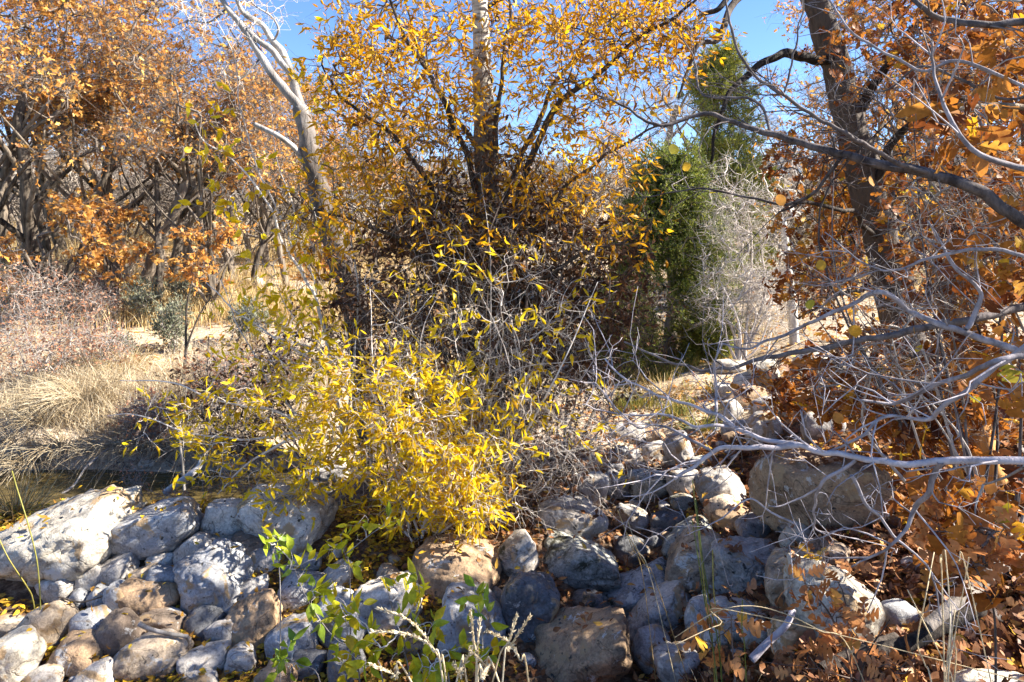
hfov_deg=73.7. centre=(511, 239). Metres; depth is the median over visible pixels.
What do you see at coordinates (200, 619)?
rock
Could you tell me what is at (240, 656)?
rock
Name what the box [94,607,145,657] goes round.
rock
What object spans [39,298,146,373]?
red shrub
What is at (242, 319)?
sagebrush
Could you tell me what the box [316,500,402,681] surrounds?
willow sapling
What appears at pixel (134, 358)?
grass tuft
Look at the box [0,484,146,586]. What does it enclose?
boulder
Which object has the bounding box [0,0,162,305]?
oak tree
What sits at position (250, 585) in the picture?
rock
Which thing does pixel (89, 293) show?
grass tuft
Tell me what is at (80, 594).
rock
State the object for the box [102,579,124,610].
rock
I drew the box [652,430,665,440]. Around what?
cobble
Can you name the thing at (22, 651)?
boulder
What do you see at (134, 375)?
dry grass
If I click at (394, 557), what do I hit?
cobble
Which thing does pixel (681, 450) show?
rock
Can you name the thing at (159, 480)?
creek water
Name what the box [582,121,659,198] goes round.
oak tree
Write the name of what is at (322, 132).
oak tree
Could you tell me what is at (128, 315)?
dry grass
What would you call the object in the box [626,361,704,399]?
grass tuft
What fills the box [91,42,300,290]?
oak tree
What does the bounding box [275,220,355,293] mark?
oak shrub
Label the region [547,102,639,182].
bare tree
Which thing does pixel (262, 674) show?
rock
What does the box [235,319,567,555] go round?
yellow willow shrub
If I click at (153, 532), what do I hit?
boulder
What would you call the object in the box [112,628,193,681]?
boulder
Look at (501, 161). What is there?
dry shrub
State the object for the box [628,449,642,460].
cobble
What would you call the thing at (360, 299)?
dry shrub
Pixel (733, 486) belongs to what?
boulder
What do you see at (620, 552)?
rock
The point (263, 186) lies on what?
bare sapling
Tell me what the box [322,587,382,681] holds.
willow sapling
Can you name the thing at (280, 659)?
willow sapling
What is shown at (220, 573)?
boulder
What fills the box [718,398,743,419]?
rock
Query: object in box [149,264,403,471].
dry shrub
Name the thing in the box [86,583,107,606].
rock
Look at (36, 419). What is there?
grass tuft
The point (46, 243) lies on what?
oak tree
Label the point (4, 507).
grass tuft
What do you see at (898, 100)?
oak tree
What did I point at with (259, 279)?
rock
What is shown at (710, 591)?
cobble
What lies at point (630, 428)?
rock
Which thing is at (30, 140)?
bare tree
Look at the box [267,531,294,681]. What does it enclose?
willow sapling
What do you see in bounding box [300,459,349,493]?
boulder
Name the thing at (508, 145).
bare tree
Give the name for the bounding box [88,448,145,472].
dry shrub
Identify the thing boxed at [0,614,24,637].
boulder
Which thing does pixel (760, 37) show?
sky
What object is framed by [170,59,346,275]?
oak tree
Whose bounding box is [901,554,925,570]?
rock
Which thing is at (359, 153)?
bare tree
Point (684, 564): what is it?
boulder
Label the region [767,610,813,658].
boulder
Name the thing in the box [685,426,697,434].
cobble
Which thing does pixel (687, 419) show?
grass tuft
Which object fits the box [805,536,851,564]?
boulder
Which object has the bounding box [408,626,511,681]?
willow sapling
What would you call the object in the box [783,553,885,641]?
boulder
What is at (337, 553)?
cobble
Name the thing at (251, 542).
rock
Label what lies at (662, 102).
bare tree
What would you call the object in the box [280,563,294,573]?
cobble
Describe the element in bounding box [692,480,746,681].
straw stalks
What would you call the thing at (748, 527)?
rock
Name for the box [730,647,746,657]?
cobble
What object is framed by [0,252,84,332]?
red shrub
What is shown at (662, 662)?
boulder
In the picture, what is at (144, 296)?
sagebrush
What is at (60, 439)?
grass tuft
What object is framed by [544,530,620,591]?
boulder
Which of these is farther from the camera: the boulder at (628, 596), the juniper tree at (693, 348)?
the juniper tree at (693, 348)
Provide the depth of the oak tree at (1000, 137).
2.60 m
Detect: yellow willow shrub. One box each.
[107,256,429,505]
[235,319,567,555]
[343,239,632,523]
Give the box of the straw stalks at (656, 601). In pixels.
[617,510,688,681]
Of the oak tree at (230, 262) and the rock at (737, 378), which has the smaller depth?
the rock at (737, 378)
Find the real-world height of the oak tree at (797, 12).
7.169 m
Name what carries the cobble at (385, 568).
on the ground at (16, 589)
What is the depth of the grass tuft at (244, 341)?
9.95 m
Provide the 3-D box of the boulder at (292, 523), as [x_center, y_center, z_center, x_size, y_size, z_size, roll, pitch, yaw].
[-1.535,1.917,4.692,0.589,0.456,0.496,0,0,11]
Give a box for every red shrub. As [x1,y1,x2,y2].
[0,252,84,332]
[0,292,94,389]
[35,248,110,312]
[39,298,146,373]
[54,271,135,328]
[98,368,199,451]
[172,326,266,416]
[233,317,320,391]
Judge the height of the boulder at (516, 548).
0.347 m
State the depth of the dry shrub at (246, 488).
5.64 m
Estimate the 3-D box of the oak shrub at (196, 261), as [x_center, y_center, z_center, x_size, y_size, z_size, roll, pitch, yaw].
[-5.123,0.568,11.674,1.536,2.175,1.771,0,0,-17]
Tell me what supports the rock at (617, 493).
on the ground at (16, 589)
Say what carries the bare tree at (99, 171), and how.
on the ground at (16, 589)
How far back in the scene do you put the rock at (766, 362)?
8.21 m
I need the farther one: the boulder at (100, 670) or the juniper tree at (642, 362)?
the juniper tree at (642, 362)
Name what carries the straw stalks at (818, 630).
on the ground at (16, 589)
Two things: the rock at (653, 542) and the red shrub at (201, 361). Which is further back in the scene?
the red shrub at (201, 361)
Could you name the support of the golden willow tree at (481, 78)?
on the ground at (16, 589)
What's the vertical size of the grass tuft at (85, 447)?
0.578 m
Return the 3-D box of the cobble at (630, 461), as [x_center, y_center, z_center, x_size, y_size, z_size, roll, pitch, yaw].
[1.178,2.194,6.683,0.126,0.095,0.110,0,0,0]
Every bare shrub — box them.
[325,161,638,503]
[335,268,673,550]
[506,273,696,478]
[676,137,806,360]
[757,0,1023,579]
[759,129,1023,579]
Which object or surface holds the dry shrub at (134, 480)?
on the ground at (16, 589)
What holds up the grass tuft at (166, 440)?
on the ground at (16, 589)
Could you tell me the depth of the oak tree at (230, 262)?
13.69 m
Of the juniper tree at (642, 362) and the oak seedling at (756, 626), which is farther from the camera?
the juniper tree at (642, 362)
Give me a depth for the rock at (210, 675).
3.62 m
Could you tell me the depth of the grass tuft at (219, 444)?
7.21 m
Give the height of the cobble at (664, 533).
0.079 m
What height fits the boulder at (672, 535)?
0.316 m
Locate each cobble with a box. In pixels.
[160,665,175,674]
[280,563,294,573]
[330,543,346,557]
[376,562,399,578]
[388,553,400,564]
[396,628,412,645]
[403,637,424,656]
[492,586,501,599]
[520,652,536,667]
[609,463,624,469]
[614,446,627,455]
[626,458,637,468]
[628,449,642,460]
[629,499,641,507]
[634,461,647,469]
[650,527,666,536]
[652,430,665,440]
[658,501,670,509]
[660,531,668,539]
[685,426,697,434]
[701,589,720,599]
[716,441,726,449]
[721,431,735,441]
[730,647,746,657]
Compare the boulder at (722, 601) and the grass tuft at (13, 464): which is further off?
the grass tuft at (13, 464)
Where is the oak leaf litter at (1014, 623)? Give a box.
[679,377,1023,681]
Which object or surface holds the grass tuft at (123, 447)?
on the ground at (16, 589)
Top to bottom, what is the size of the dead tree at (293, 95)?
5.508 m
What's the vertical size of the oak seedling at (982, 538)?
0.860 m
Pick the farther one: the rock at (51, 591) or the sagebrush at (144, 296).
the sagebrush at (144, 296)
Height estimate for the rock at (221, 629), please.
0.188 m
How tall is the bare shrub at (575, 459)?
2.266 m
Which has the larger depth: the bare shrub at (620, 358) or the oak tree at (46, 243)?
the oak tree at (46, 243)
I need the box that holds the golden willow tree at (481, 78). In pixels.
[256,0,747,477]
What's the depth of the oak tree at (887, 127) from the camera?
16.25 m
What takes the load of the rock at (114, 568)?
on the ground at (16, 589)
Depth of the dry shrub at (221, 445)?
7.38 m
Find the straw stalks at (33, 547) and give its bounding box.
[0,471,40,609]
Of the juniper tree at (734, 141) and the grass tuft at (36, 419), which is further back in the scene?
the juniper tree at (734, 141)
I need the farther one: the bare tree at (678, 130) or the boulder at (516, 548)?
the bare tree at (678, 130)
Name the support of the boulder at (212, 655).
on the ground at (16, 589)
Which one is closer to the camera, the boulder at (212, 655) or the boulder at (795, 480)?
the boulder at (212, 655)
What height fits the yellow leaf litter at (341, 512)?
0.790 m
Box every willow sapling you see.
[258,526,382,681]
[264,625,319,681]
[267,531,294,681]
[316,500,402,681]
[320,557,448,681]
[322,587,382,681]
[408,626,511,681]
[454,573,508,681]
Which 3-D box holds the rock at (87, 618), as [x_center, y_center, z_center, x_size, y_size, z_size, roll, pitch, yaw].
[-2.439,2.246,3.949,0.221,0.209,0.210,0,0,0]
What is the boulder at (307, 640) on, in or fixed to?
on the ground at (16, 589)
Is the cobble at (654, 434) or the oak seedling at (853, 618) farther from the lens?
the cobble at (654, 434)
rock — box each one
[22,663,64,681]
[34,579,74,603]
[68,587,89,609]
[68,604,110,632]
[74,564,101,591]
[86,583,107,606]
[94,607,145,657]
[98,552,139,585]
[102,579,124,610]
[126,562,157,579]
[138,457,155,468]
[145,552,172,565]
[145,563,175,582]
[179,667,219,681]
[183,604,225,641]
[203,618,233,642]
[224,641,257,675]
[231,530,263,557]
[237,573,268,600]
[238,277,264,287]
[251,546,281,571]
[253,662,297,681]
[277,570,325,610]
[289,648,327,681]
[293,552,321,570]
[322,559,353,586]
[327,642,367,681]
[571,588,602,608]
[576,471,609,505]
[606,469,628,498]
[612,423,645,443]
[613,534,649,566]
[614,503,649,530]
[627,469,667,502]
[631,624,670,674]
[641,440,662,462]
[645,535,661,548]
[649,510,683,530]
[662,430,694,464]
[666,468,697,495]
[669,493,698,510]
[684,594,708,641]
[689,455,711,468]
[703,493,739,526]
[711,359,745,373]
[713,382,735,398]
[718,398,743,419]
[720,420,747,433]
[726,385,767,409]
[732,372,762,386]
[734,512,771,537]
[740,618,767,648]
[744,410,783,444]
[746,359,780,384]
[747,396,780,414]
[778,521,812,547]
[782,392,807,416]
[792,352,826,368]
[800,411,845,443]
[881,598,925,630]
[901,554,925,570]
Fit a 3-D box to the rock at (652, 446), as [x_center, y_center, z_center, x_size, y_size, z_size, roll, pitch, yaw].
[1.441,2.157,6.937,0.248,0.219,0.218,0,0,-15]
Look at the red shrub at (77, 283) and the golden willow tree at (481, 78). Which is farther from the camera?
the red shrub at (77, 283)
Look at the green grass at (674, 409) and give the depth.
8.94 m
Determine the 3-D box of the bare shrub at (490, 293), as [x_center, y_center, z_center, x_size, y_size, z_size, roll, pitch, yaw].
[-0.284,0.693,5.034,2.294,2.681,1.207,0,0,-7]
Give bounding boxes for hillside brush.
[0,121,1023,271]
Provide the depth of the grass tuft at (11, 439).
7.43 m
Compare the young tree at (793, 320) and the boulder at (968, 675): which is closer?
the boulder at (968, 675)
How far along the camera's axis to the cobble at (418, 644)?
3.84 m
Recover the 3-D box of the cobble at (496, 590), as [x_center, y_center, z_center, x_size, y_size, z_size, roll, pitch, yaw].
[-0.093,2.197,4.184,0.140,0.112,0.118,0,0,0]
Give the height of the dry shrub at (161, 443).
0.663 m
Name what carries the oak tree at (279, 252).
on the ground at (16, 589)
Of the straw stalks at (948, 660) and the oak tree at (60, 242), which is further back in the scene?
the oak tree at (60, 242)
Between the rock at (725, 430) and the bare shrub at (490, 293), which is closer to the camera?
the bare shrub at (490, 293)
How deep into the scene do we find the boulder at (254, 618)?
3.92 m
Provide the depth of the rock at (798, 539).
4.18 m
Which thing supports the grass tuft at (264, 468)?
on the ground at (16, 589)
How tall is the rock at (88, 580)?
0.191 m
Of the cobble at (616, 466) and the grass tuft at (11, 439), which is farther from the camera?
the grass tuft at (11, 439)
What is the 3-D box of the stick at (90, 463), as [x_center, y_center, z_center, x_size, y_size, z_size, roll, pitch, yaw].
[-4.357,2.387,6.985,0.159,0.284,0.811,0,0,9]
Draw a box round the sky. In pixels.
[0,0,1022,176]
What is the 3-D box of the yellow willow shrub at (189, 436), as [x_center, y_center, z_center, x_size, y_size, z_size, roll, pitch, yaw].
[-1.718,0.977,4.954,2.262,1.765,0.991,0,0,0]
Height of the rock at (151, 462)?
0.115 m
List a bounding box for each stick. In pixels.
[58,596,102,602]
[62,448,108,492]
[137,621,188,637]
[173,406,185,489]
[749,609,795,662]
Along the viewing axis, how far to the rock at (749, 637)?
3.49 m
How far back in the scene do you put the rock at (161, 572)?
4.21 m
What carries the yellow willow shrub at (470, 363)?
on the ground at (16, 589)
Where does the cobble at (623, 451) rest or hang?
on the ground at (16, 589)
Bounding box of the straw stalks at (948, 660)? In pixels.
[907,550,991,681]
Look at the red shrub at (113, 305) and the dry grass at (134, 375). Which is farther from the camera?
the red shrub at (113, 305)
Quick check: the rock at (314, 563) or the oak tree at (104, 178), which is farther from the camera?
the oak tree at (104, 178)
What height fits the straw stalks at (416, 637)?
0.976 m
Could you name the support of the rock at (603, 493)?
on the ground at (16, 589)
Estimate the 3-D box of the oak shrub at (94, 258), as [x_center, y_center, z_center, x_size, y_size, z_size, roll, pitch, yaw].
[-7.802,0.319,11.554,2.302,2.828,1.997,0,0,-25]
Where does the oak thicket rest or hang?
on the ground at (16, 589)
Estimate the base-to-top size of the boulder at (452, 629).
0.349 m
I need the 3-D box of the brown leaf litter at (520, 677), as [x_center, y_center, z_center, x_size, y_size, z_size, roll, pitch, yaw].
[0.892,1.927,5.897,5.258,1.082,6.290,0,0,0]
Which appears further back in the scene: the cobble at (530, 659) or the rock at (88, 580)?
the rock at (88, 580)
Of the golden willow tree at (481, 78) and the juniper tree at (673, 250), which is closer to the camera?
the golden willow tree at (481, 78)
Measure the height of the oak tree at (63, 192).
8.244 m
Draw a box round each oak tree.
[0,0,95,270]
[0,0,132,286]
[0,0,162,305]
[0,0,190,260]
[0,0,207,300]
[0,0,226,284]
[0,0,227,273]
[0,0,271,290]
[0,23,125,266]
[0,36,175,211]
[7,16,283,302]
[40,0,272,287]
[64,27,299,265]
[87,24,306,301]
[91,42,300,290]
[135,36,333,280]
[159,64,354,287]
[162,61,314,255]
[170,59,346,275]
[212,67,359,286]
[238,67,363,269]
[261,68,415,281]
[289,81,432,262]
[324,94,452,272]
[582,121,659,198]
[677,0,1023,414]
[742,0,999,266]
[777,0,1013,205]
[810,0,1022,273]
[870,2,1023,201]
[883,0,1023,614]
[991,37,1023,89]
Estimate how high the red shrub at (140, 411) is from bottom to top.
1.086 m
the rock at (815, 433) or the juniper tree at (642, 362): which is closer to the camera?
the rock at (815, 433)
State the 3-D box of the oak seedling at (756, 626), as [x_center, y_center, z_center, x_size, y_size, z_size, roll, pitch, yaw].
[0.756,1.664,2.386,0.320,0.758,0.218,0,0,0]
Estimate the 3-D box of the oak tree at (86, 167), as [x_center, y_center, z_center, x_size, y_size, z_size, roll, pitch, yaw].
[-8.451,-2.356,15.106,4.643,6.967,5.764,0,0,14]
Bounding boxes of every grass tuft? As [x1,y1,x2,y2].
[0,391,99,438]
[0,410,65,477]
[0,421,104,484]
[0,430,77,485]
[0,453,87,525]
[25,421,153,497]
[43,277,143,312]
[68,333,180,377]
[72,424,194,488]
[99,401,212,443]
[119,413,229,486]
[152,424,297,473]
[200,329,280,350]
[237,451,293,479]
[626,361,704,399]
[654,406,722,433]
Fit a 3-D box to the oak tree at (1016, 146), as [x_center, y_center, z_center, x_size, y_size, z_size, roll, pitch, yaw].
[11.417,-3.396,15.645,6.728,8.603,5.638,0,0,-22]
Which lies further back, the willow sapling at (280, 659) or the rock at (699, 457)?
the rock at (699, 457)
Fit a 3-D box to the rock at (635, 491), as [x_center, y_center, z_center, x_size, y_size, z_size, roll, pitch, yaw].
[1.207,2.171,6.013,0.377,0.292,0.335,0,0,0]
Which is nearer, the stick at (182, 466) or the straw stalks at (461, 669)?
the straw stalks at (461, 669)
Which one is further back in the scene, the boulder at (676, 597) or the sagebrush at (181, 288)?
the sagebrush at (181, 288)
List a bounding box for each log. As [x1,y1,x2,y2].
[163,457,203,495]
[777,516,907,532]
[817,632,899,675]
[840,603,987,674]
[922,553,1023,631]
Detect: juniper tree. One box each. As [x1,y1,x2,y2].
[583,135,753,362]
[584,271,665,380]
[665,25,785,294]
[669,311,737,360]
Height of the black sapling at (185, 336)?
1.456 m
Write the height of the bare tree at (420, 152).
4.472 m
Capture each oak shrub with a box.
[0,178,125,318]
[41,188,179,313]
[159,210,256,318]
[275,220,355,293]
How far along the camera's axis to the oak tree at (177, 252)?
12.90 m
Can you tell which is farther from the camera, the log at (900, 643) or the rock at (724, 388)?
the rock at (724, 388)
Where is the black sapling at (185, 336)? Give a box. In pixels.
[173,266,218,377]
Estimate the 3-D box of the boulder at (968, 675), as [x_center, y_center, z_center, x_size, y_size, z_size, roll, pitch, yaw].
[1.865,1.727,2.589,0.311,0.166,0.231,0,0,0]
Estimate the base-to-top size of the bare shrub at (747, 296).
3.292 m
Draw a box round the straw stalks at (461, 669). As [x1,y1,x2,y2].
[452,608,532,681]
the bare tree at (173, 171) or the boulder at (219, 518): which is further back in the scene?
the bare tree at (173, 171)
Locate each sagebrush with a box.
[106,328,148,356]
[114,275,165,325]
[145,293,195,354]
[161,268,205,310]
[224,294,270,342]
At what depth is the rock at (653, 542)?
5.10 m
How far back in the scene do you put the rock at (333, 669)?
3.63 m
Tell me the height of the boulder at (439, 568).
0.314 m
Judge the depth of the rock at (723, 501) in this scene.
5.08 m
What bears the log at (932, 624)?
on the log at (900, 643)
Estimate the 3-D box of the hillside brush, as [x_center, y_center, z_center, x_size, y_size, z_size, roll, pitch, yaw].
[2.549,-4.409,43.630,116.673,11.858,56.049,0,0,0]
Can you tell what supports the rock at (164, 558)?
on the ground at (16, 589)
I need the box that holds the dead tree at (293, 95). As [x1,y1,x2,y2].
[165,0,384,471]
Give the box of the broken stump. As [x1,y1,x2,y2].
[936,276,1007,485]
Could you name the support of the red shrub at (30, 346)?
on the ground at (16, 589)
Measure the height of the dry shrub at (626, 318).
2.770 m
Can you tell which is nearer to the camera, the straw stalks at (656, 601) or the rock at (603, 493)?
the straw stalks at (656, 601)
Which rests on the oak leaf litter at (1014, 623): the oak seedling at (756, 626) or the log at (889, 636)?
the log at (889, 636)
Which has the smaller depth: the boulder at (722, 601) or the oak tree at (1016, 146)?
the boulder at (722, 601)
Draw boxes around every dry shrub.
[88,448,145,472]
[110,458,165,502]
[131,430,193,467]
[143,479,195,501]
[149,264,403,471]
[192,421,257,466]
[197,458,263,501]
[311,174,501,469]
[318,153,670,475]
[343,97,633,473]
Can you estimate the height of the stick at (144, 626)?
0.115 m
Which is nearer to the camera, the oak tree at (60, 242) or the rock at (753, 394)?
the rock at (753, 394)
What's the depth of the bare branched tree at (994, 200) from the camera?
2.19 m
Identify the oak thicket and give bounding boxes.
[730,9,1023,487]
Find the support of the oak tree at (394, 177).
on the ground at (16, 589)
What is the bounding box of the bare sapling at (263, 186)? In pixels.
[171,14,364,451]
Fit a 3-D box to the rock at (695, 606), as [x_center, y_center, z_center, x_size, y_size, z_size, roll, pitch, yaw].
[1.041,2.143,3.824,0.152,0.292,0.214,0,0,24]
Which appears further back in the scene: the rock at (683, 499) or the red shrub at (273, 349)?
the red shrub at (273, 349)
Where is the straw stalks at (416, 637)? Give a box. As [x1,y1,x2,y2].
[367,607,446,681]
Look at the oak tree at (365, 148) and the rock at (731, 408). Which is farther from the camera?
the oak tree at (365, 148)
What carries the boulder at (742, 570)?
on the ground at (16, 589)
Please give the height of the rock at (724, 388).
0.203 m
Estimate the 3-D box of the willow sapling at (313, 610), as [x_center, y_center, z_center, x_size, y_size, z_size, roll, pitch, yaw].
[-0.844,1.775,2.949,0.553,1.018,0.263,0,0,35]
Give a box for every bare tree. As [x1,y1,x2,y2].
[1,79,62,169]
[15,130,115,221]
[113,108,170,235]
[140,105,226,237]
[323,127,373,190]
[368,123,455,184]
[457,115,542,183]
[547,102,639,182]
[581,0,749,153]
[627,44,790,153]
[725,69,826,222]
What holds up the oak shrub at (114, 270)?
on the ground at (16, 589)
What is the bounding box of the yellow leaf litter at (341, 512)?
[0,479,479,681]
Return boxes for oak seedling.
[681,602,771,681]
[750,608,946,681]
[777,562,878,681]
[907,489,1023,681]
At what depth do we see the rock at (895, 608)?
3.28 m
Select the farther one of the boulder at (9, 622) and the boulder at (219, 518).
the boulder at (219, 518)
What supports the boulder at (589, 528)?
on the ground at (16, 589)
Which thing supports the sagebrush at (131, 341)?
on the ground at (16, 589)
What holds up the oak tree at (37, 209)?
on the ground at (16, 589)
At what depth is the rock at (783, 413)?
6.47 m
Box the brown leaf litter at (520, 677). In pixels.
[376,366,784,681]
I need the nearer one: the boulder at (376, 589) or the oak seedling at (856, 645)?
the oak seedling at (856, 645)
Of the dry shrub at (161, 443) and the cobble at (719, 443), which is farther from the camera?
the dry shrub at (161, 443)
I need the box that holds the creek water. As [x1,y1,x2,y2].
[0,466,357,506]
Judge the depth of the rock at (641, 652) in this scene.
3.73 m
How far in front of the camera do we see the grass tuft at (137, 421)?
7.58 m
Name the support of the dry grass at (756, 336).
on the ground at (16, 589)
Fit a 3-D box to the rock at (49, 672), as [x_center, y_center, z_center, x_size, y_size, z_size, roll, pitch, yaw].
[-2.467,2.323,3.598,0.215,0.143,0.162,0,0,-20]
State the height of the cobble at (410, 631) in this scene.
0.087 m
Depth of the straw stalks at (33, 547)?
3.90 m
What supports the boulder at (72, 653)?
on the ground at (16, 589)
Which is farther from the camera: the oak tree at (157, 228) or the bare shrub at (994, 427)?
the oak tree at (157, 228)
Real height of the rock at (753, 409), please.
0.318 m
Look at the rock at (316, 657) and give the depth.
3.71 m
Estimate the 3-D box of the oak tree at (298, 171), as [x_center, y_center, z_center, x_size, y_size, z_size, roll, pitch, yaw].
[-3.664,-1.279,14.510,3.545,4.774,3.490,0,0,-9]
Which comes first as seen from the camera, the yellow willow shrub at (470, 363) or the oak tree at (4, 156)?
the yellow willow shrub at (470, 363)
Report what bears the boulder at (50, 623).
on the ground at (16, 589)
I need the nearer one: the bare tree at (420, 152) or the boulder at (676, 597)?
the boulder at (676, 597)
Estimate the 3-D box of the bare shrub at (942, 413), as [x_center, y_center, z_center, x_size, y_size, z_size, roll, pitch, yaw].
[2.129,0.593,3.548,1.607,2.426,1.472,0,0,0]
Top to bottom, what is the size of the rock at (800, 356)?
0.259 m
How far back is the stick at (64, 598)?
4.00 m
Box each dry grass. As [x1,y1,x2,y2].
[0,217,450,363]
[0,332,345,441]
[589,214,1020,364]
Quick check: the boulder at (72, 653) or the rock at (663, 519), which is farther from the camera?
the rock at (663, 519)
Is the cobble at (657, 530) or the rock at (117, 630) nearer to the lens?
the rock at (117, 630)
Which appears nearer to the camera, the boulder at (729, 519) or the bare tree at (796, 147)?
the boulder at (729, 519)
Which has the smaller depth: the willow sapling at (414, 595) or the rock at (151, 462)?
the willow sapling at (414, 595)
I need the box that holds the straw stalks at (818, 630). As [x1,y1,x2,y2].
[675,605,1023,681]
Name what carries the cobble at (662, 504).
on the ground at (16, 589)
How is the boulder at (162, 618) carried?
on the ground at (16, 589)
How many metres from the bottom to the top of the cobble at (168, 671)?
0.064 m
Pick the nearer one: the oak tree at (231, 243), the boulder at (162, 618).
the boulder at (162, 618)
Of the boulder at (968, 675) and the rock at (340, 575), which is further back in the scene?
the rock at (340, 575)
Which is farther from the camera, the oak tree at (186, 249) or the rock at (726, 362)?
the oak tree at (186, 249)
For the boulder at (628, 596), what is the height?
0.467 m
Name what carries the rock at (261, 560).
on the ground at (16, 589)
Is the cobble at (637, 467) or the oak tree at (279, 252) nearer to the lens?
the cobble at (637, 467)
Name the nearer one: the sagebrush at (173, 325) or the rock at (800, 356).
the rock at (800, 356)
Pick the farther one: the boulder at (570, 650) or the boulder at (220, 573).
the boulder at (220, 573)
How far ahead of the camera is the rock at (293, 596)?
4.16 m
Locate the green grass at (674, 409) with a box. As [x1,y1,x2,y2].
[612,334,725,422]
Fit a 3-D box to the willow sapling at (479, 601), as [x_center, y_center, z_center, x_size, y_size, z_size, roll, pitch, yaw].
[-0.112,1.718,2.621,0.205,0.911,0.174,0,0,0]
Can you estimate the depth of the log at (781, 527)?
4.34 m
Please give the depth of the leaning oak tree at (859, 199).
5.69 m
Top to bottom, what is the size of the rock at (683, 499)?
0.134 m
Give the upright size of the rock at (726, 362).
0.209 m
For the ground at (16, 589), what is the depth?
7.46 m
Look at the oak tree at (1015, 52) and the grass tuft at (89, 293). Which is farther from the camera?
the grass tuft at (89, 293)
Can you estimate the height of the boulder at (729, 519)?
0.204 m
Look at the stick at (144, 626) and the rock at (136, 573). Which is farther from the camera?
the rock at (136, 573)
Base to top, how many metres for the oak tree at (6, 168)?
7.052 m
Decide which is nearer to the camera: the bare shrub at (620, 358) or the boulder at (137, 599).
the boulder at (137, 599)
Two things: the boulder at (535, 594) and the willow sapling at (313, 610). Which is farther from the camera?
the boulder at (535, 594)
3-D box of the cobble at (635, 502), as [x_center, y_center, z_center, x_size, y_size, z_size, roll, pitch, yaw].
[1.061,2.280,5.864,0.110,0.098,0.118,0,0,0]
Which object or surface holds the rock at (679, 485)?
on the ground at (16, 589)
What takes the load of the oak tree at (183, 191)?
on the ground at (16, 589)
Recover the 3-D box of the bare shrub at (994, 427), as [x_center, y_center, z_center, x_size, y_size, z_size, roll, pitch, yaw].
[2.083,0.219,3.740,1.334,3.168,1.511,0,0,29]
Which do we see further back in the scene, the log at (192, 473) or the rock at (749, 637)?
the log at (192, 473)
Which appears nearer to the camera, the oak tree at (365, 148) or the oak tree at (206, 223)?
the oak tree at (206, 223)
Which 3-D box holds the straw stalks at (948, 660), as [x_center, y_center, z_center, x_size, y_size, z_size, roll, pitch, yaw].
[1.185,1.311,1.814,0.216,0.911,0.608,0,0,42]
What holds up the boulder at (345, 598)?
on the ground at (16, 589)
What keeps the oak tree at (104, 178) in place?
on the ground at (16, 589)
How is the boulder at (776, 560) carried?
on the ground at (16, 589)
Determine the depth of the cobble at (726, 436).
6.77 m
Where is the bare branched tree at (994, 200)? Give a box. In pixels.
[556,0,1023,673]
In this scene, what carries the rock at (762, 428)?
on the ground at (16, 589)
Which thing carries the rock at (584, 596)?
on the ground at (16, 589)
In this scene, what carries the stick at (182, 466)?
in the creek water
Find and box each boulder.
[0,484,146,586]
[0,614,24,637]
[0,625,46,681]
[14,598,79,646]
[46,629,102,677]
[71,656,115,681]
[109,496,204,559]
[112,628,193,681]
[115,578,180,615]
[139,606,186,631]
[172,531,215,564]
[173,538,253,616]
[176,639,231,675]
[200,497,242,538]
[225,588,283,650]
[235,483,338,556]
[264,612,318,661]
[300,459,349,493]
[311,583,367,647]
[353,570,424,632]
[412,533,501,600]
[437,579,505,653]
[497,529,538,576]
[499,570,560,642]
[534,493,608,539]
[534,605,632,681]
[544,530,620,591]
[601,556,666,617]
[627,580,690,644]
[652,641,699,681]
[661,515,711,559]
[665,524,725,594]
[693,465,746,505]
[699,596,768,650]
[710,505,751,531]
[711,535,775,596]
[748,448,894,534]
[764,547,805,607]
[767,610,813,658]
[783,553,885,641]
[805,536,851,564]
[953,668,1023,681]
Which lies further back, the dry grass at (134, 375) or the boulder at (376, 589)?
the dry grass at (134, 375)
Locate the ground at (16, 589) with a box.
[0,175,1023,681]
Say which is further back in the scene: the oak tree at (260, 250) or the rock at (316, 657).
the oak tree at (260, 250)
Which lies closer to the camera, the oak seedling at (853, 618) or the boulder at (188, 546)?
the oak seedling at (853, 618)
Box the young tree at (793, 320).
[738,140,821,344]
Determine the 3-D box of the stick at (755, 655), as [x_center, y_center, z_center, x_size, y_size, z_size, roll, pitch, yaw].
[1.169,1.765,3.036,0.261,0.188,0.056,0,0,-23]
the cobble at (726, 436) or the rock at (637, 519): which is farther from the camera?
the cobble at (726, 436)

